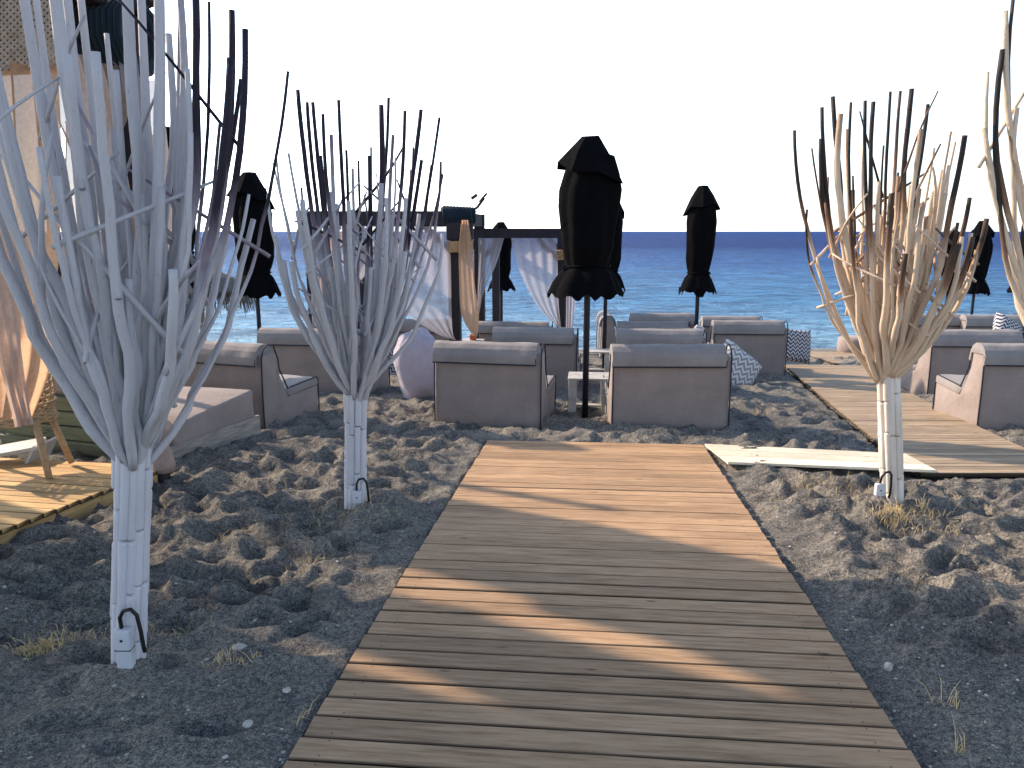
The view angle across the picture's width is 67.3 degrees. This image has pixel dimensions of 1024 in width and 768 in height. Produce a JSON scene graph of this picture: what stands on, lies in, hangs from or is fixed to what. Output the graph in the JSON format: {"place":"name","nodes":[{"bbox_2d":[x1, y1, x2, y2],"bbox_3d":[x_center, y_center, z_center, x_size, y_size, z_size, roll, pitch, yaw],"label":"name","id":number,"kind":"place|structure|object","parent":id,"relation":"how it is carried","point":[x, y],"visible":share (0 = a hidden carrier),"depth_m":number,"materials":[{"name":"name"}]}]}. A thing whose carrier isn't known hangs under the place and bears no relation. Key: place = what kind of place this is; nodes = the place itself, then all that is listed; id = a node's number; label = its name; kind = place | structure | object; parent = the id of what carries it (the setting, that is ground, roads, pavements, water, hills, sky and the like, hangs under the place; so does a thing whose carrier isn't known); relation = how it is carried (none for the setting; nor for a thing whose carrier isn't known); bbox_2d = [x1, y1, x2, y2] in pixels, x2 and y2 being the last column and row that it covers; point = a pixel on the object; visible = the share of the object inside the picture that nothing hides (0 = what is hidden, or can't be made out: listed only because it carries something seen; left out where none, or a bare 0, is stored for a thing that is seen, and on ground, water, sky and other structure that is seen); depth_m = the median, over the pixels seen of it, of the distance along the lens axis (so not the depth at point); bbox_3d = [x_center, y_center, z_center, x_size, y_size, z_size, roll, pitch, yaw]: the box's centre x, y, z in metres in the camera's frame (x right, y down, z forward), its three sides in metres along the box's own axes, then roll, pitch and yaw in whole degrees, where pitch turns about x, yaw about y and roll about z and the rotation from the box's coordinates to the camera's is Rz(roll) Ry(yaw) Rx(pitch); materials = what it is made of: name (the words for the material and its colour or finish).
{"place":"outdoors","nodes":[
{"label":"outdoors","id":0,"kind":"place"},
{"bbox_2d":[0,348,1023,767],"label":"sand","id":1,"kind":"structure","parent":0,"point":[348,586],"depth_m":3.81,"materials":[{"name":"grey sand"}]},
{"bbox_2d":[45,656,58,665],"bbox_3d":[-1.782,1.077,2.982,0.045,0.031,0.047,0,11,0],"label":"stone","id":2,"kind":"object","parent":1,"relation":"on","point":[52,661],"visible":1,"depth_m":2.97,"materials":[{"name":"grey stone"}]},
{"bbox_2d":[66,672,75,677],"bbox_3d":[-1.643,1.083,2.865,0.031,0.022,0.030,0,11,0],"label":"stone","id":3,"kind":"object","parent":1,"relation":"on","point":[70,674],"visible":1,"depth_m":2.86,"materials":[{"name":"grey stone"}]},
{"bbox_2d":[0,458,157,544],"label":"pergola deck","id":4,"kind":"structure","parent":1,"relation":"on","point":[31,495],"depth_m":4.99,"materials":[{"name":"brown wood"}]},
{"bbox_2d":[0,436,56,462],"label":"table","id":5,"kind":"object","parent":4,"relation":"on","point":[31,446],"visible":0.71,"depth_m":5.77,"materials":[{"name":"white paint"}]},
{"bbox_2d":[0,372,74,478],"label":"wicker chair","id":6,"kind":"object","parent":4,"relation":"on","point":[46,408],"visible":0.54,"depth_m":5.35,"materials":[{"name":"beige wicker"}]},
{"bbox_2d":[0,0,175,483],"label":"pergola","id":7,"kind":"object","parent":1,"relation":"on","point":[24,372],"visible":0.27,"depth_m":4.35,"materials":[{"name":"beige fabric"}]},
{"bbox_2d":[0,375,260,458],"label":"daybed","id":8,"kind":"object","parent":1,"relation":"on","point":[217,417],"visible":0.27,"depth_m":6.66,"materials":[{"name":"beige fabric"}]},
{"bbox_2d":[0,0,289,668],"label":"driftwood tree","id":9,"kind":"object","parent":1,"relation":"on","point":[120,315],"visible":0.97,"depth_m":2.62,"materials":[{"name":"white paint"}]},
{"bbox_2d":[166,126,195,287],"bbox_3d":[-3.864,-1.244,8.944,0.616,3.346,0.637,-9,14,-39],"label":"closed umbrella","id":10,"kind":"object","parent":1,"relation":"on","point":[194,229],"visible":0.03,"depth_m":8.78,"materials":[{"name":"black fabric"}]},
{"bbox_2d":[188,272,255,340],"bbox_3d":[-5.261,-1.058,13.034,1.838,1.973,1.838,0,11,0],"label":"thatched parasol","id":11,"kind":"object","parent":1,"relation":"on","point":[244,299],"visible":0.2,"depth_m":12.64,"materials":[{"name":"grey plant"}]},
{"bbox_2d":[232,643,246,650],"bbox_3d":[-1.083,1.048,3.058,0.063,0.031,0.038,0,11,0],"label":"stone","id":12,"kind":"object","parent":1,"relation":"on","point":[238,646],"visible":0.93,"depth_m":3.05,"materials":[{"name":"white stone"}]},
{"bbox_2d":[242,719,252,728],"bbox_3d":[-0.877,1.128,2.553,0.035,0.027,0.036,0,11,0],"label":"stone","id":13,"kind":"object","parent":1,"relation":"on","point":[246,724],"visible":1,"depth_m":2.54,"materials":[{"name":"white stone"}]},
{"bbox_2d":[184,341,319,428],"bbox_3d":[-2.869,-0.023,8.326,1.148,0.977,1.003,4,12,20],"label":"outdoor sofa","id":14,"kind":"object","parent":1,"relation":"on","point":[252,367],"visible":0.62,"depth_m":7.84,"materials":[{"name":"beige fabric"}]},
{"bbox_2d":[226,172,280,331],"bbox_3d":[-3.625,-1.400,10.927,0.679,3.122,0.704,-9,14,-37],"label":"closed umbrella","id":15,"kind":"object","parent":1,"relation":"on","point":[262,283],"visible":0.64,"depth_m":10.63,"materials":[{"name":"black fabric"}]},
{"bbox_2d":[282,687,290,692],"bbox_3d":[-0.809,1.099,2.762,0.030,0.019,0.031,0,11,0],"label":"stone","id":16,"kind":"object","parent":1,"relation":"on","point":[286,689],"visible":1,"depth_m":2.75,"materials":[{"name":"white stone"}]},
{"bbox_2d":[256,327,389,393],"bbox_3d":[-2.538,-0.319,10.487,1.492,0.977,1.003,2,11,8],"label":"outdoor sofa","id":17,"kind":"object","parent":1,"relation":"on","point":[297,355],"visible":0.42,"depth_m":10.05,"materials":[{"name":"beige fabric"}]},
{"bbox_2d":[266,89,443,508],"bbox_3d":[-0.998,-0.384,4.673,1.012,2.731,0.861,7,13,30],"label":"driftwood tree","id":18,"kind":"object","parent":1,"relation":"on","point":[351,368],"visible":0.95,"depth_m":4.57,"materials":[{"name":"white paint"}]},
{"bbox_2d":[388,349,396,374],"bbox_3d":[-2.025,-0.308,12.185,0.600,0.600,0.330,34,-21,-6],"label":"floor pillow","id":19,"kind":"object","parent":1,"relation":"on","point":[392,367],"visible":0.07,"depth_m":12.08,"materials":[{"name":"fabric"}]},
{"bbox_2d":[306,205,484,340],"bbox_3d":[-1.907,-1.286,11.967,2.901,2.856,2.568,0,11,0],"label":"gazebo","id":20,"kind":"object","parent":1,"relation":"on","point":[452,302],"visible":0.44,"depth_m":10.76,"materials":[{"name":"fabric"}]},
{"bbox_2d":[470,193,486,209],"bbox_3d":[-0.508,-2.535,10.711,0.334,0.248,0.160,0,11,0],"label":"solar lamp","id":21,"kind":"object","parent":20,"relation":"attached to","point":[481,200],"visible":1,"depth_m":10.67,"materials":[{"name":"black metal"}]},
{"bbox_2d":[393,327,435,398],"bbox_3d":[-1.147,-0.214,9.603,0.616,0.976,0.535,-7,11,1],"label":"beanbag","id":22,"kind":"object","parent":1,"relation":"on","point":[413,365],"visible":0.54,"depth_m":9.38,"materials":[{"name":"white fabric"}]},
{"bbox_2d":[391,319,448,349],"bbox_3d":[-1.580,-0.654,12.940,1.377,0.977,1.003,1,11,6],"label":"outdoor sofa","id":23,"kind":"object","parent":1,"relation":"on","point":[408,325],"visible":0.13,"depth_m":12.41,"materials":[{"name":"beige fabric"}]},
{"bbox_2d":[462,339,484,340],"bbox_3d":[-0.687,-0.437,12.668,0.437,0.575,0.373,1,11,6],"label":"side table","id":24,"kind":"object","parent":1,"relation":"on","point":[475,340],"visible":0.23,"depth_m":12.65,"materials":[{"name":"white paint"}]},
{"bbox_2d":[469,334,475,340],"bbox_3d":[-0.643,-0.764,12.608,0.137,0.090,0.145,0,11,0],"label":"candle pot","id":25,"kind":"object","parent":24,"relation":"on","point":[472,337],"visible":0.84,"depth_m":12.56,"materials":[{"name":"ceramic"}]},
{"bbox_2d":[432,340,555,429],"bbox_3d":[-0.164,-0.026,8.342,1.148,0.977,1.003,2,11,12],"label":"outdoor sofa","id":26,"kind":"object","parent":1,"relation":"on","point":[481,384],"visible":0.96,"depth_m":7.89,"materials":[{"name":"beige fabric"}]},
{"bbox_2d":[487,222,514,320],"bbox_3d":[-0.223,-1.929,15.946,0.563,2.809,0.544,2,11,10],"label":"closed umbrella","id":27,"kind":"object","parent":1,"relation":"on","point":[506,284],"visible":0.56,"depth_m":15.69,"materials":[{"name":"black fabric"}]},
{"bbox_2d":[0,468,1004,753],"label":"dry grass","id":28,"kind":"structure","parent":1,"relation":"on","point":[46,644],"depth_m":3.37,"materials":[{"name":"plant"}]},
{"bbox_2d":[0,384,1018,767],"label":"pebbles","id":29,"kind":"object","parent":1,"relation":"on","point":[424,540],"visible":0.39,"depth_m":3.31,"materials":[{"name":"stone"}]},
{"bbox_2d":[478,321,552,341],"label":"outdoor sofa","id":30,"kind":"object","parent":1,"relation":"on","point":[485,328],"visible":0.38,"depth_m":12.92,"materials":[{"name":"beige fabric"}]},
{"bbox_2d":[473,228,574,327],"bbox_3d":[0.262,-1.506,14.222,1.874,2.677,2.437,0,11,0],"label":"gazebo","id":31,"kind":"object","parent":1,"relation":"on","point":[539,257],"visible":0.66,"depth_m":12.92,"materials":[{"name":"fabric"}]},
{"bbox_2d":[492,326,580,388],"bbox_3d":[0.362,-0.353,10.739,1.148,0.977,1.003,2,11,8],"label":"outdoor sofa","id":32,"kind":"object","parent":1,"relation":"on","point":[563,357],"visible":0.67,"depth_m":10.23,"materials":[{"name":"beige fabric"}]},
{"bbox_2d":[547,135,623,417],"bbox_3d":[0.784,-0.993,8.069,0.769,3.088,0.796,7,13,30],"label":"closed umbrella","id":33,"kind":"object","parent":1,"relation":"on","point":[590,194],"visible":1,"depth_m":7.73,"materials":[{"name":"black fabric"}]},
{"bbox_2d":[568,372,608,415],"bbox_3d":[0.857,0.147,8.594,0.460,0.500,0.414,1,11,6],"label":"side table","id":34,"kind":"object","parent":1,"relation":"on","point":[573,378],"visible":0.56,"depth_m":8.42,"materials":[{"name":"white paint"}]},
{"bbox_2d":[589,348,609,371],"bbox_3d":[1.327,-0.309,12.083,0.414,0.450,0.373,1,11,6],"label":"side table","id":35,"kind":"object","parent":1,"relation":"on","point":[606,357],"visible":0.37,"depth_m":11.91,"materials":[{"name":"white paint"}]},
{"bbox_2d":[283,440,920,767],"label":"boardwalk","id":36,"kind":"structure","parent":1,"relation":"on","point":[547,604],"depth_m":3.13,"materials":[{"name":"brown wood"}]},
{"bbox_2d":[595,310,615,356],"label":"outdoor sofa","id":37,"kind":"object","parent":1,"relation":"on","point":[611,324],"visible":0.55,"depth_m":14.44,"materials":[{"name":"beige fabric"}]},
{"bbox_2d":[602,203,625,371],"bbox_3d":[1.468,-1.515,12.084,0.622,3.033,0.602,1,11,5],"label":"closed umbrella","id":38,"kind":"object","parent":1,"relation":"on","point":[615,261],"visible":0.27,"depth_m":11.85,"materials":[{"name":"black fabric"}]},
{"bbox_2d":[614,321,690,343],"bbox_3d":[2.247,-0.586,12.502,1.148,0.958,1.003,1,11,4],"label":"outdoor sofa","id":39,"kind":"object","parent":1,"relation":"on","point":[654,324],"visible":0.25,"depth_m":11.99,"materials":[{"name":"beige fabric"}]},
{"bbox_2d":[615,328,706,343],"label":"outdoor sofa","id":40,"kind":"object","parent":1,"relation":"on","point":[657,336],"visible":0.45,"depth_m":9.91,"materials":[{"name":"beige fabric"}]},
{"bbox_2d":[694,325,705,337],"bbox_3d":[2.602,-0.670,10.674,0.155,0.300,0.300,-6,-2,21],"label":"pillow","id":41,"kind":"object","parent":40,"relation":"on","point":[698,327],"visible":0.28,"depth_m":10.55,"materials":[{"name":"white fabric"}]},
{"bbox_2d":[629,313,694,328],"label":"outdoor sofa","id":42,"kind":"object","parent":1,"relation":"on","point":[687,317],"visible":0.3,"depth_m":14.55,"materials":[{"name":"beige fabric"}]},
{"bbox_2d":[603,343,732,431],"bbox_3d":[1.576,0.013,8.056,1.182,0.977,1.003,0,11,1],"label":"outdoor sofa","id":43,"kind":"object","parent":1,"relation":"on","point":[679,385],"visible":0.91,"depth_m":7.60,"materials":[{"name":"beige fabric"}]},
{"bbox_2d":[679,185,720,326],"bbox_3d":[2.847,-1.489,11.843,0.560,3.048,0.578,8,14,37],"label":"closed umbrella","id":44,"kind":"object","parent":1,"relation":"on","point":[702,208],"visible":1,"depth_m":11.55,"materials":[{"name":"black fabric"}]},
{"bbox_2d":[700,316,762,341],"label":"outdoor sofa","id":45,"kind":"object","parent":1,"relation":"on","point":[705,322],"visible":0.26,"depth_m":14.81,"materials":[{"name":"beige fabric"}]},
{"bbox_2d":[724,337,761,384],"bbox_3d":[3.215,-0.186,11.143,0.720,0.720,0.351,37,-17,-11],"label":"floor pillow","id":46,"kind":"object","parent":1,"relation":"on","point":[746,367],"visible":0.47,"depth_m":11.03,"materials":[{"name":"fabric"}]},
{"bbox_2d":[707,320,787,375],"bbox_3d":[3.750,-0.594,12.500,1.148,0.977,1.003,1,11,4],"label":"outdoor sofa","id":47,"kind":"object","parent":1,"relation":"on","point":[763,343],"visible":0.69,"depth_m":12.02,"materials":[{"name":"beige fabric"}]},
{"bbox_2d":[785,329,810,363],"bbox_3d":[5.068,-0.684,13.760,0.620,0.620,0.286,5,-4,-16],"label":"floor pillow","id":48,"kind":"object","parent":1,"relation":"on","point":[799,346],"visible":0.75,"depth_m":13.64,"materials":[{"name":"fabric"}]},
{"bbox_2d":[705,444,935,472],"bbox_3d":[2.459,0.599,6.314,1.676,0.090,0.661,2,11,11],"label":"board","id":49,"kind":"object","parent":1,"relation":"on","point":[789,457],"visible":1,"depth_m":6.23,"materials":[{"name":"white wood"}]},
{"bbox_2d":[810,352,864,369],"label":"boardwalk","id":50,"kind":"structure","parent":1,"relation":"on","point":[825,356],"depth_m":14.83,"materials":[{"name":"brown wood"}]},
{"bbox_2d":[837,335,861,352],"bbox_3d":[7.043,-0.811,15.786,0.690,0.335,0.690,0,11,0],"label":"pouf","id":51,"kind":"object","parent":1,"relation":"on","point":[842,345],"visible":0.44,"depth_m":15.62,"materials":[{"name":"beige fabric"}]},
{"bbox_2d":[884,662,892,670],"bbox_3d":[1.457,1.097,2.978,0.031,0.045,0.031,6,13,27],"label":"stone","id":52,"kind":"object","parent":1,"relation":"on","point":[888,666],"visible":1,"depth_m":2.97,"materials":[{"name":"stone"}]},
{"bbox_2d":[793,88,988,503],"bbox_3d":[2.337,-0.424,4.819,1.069,2.774,0.925,-9,14,-38],"label":"driftwood tree","id":53,"kind":"object","parent":1,"relation":"on","point":[895,346],"visible":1,"depth_m":4.62,"materials":[{"name":"beige paint"}]},
{"bbox_2d":[786,365,1023,476],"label":"side boardwalk","id":54,"kind":"structure","parent":1,"relation":"on","point":[943,444],"depth_m":7.58,"materials":[{"name":"brown wood"}]},
{"bbox_2d":[916,314,961,331],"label":"outdoor sofa","id":55,"kind":"object","parent":1,"relation":"on","point":[955,322],"visible":0.09,"depth_m":14.14,"materials":[{"name":"beige fabric"}]},
{"bbox_2d":[934,229,959,300],"bbox_3d":[9.127,-1.887,16.139,0.441,2.676,0.456,1,11,3],"label":"closed umbrella","id":56,"kind":"object","parent":1,"relation":"on","point":[951,234],"visible":0.17,"depth_m":15.88,"materials":[{"name":"black fabric"}]},
{"bbox_2d":[901,329,1023,393],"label":"outdoor sofa","id":57,"kind":"object","parent":1,"relation":"on","point":[948,351],"visible":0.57,"depth_m":9.84,"materials":[{"name":"beige fabric"}]},
{"bbox_2d":[932,342,1023,431],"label":"outdoor sofa","id":58,"kind":"object","parent":1,"relation":"on","point":[986,392],"visible":0.96,"depth_m":7.75,"materials":[{"name":"beige fabric"}]},
{"bbox_2d":[966,221,994,314],"bbox_3d":[8.986,-1.765,14.943,0.546,2.757,0.527,-1,11,-6],"label":"closed umbrella","id":59,"kind":"object","parent":1,"relation":"on","point":[980,285],"visible":0.52,"depth_m":14.68,"materials":[{"name":"black fabric"}]},
{"bbox_2d":[959,314,1022,329],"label":"outdoor sofa","id":60,"kind":"object","parent":1,"relation":"on","point":[979,322],"visible":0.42,"depth_m":13.88,"materials":[{"name":"beige fabric"}]},
{"bbox_2d":[977,0,1023,325],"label":"driftwood tree","id":61,"kind":"object","parent":1,"relation":"on","point":[1013,261],"visible":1,"depth_m":2.65,"materials":[{"name":"beige paint"}]},
{"bbox_2d":[1006,224,1023,338],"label":"closed umbrella","id":62,"kind":"object","parent":1,"relation":"on","point":[1009,290],"visible":0.22,"depth_m":11.87,"materials":[{"name":"black fabric"}]},
{"bbox_2d":[56,232,1020,348],"bbox_3d":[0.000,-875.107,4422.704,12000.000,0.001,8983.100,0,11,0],"label":"sea","id":63,"kind":"structure","parent":0,"point":[766,275],"depth_m":40.03,"materials":[{"name":"liquid"}]},
{"bbox_2d":[60,0,1023,231],"label":"sky","id":64,"kind":"structure","parent":0,"point":[684,96],"materials":[{"name":"white"}]},
{"bbox_2d":[992,312,1021,332],"bbox_3d":[7.508,-0.749,11.678,0.540,0.540,0.264,28,-21,-15],"label":"floor pillow","id":65,"kind":"object","parent":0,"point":[1002,321],"visible":0.41,"depth_m":11.60,"materials":[{"name":"fabric"}]}
]}

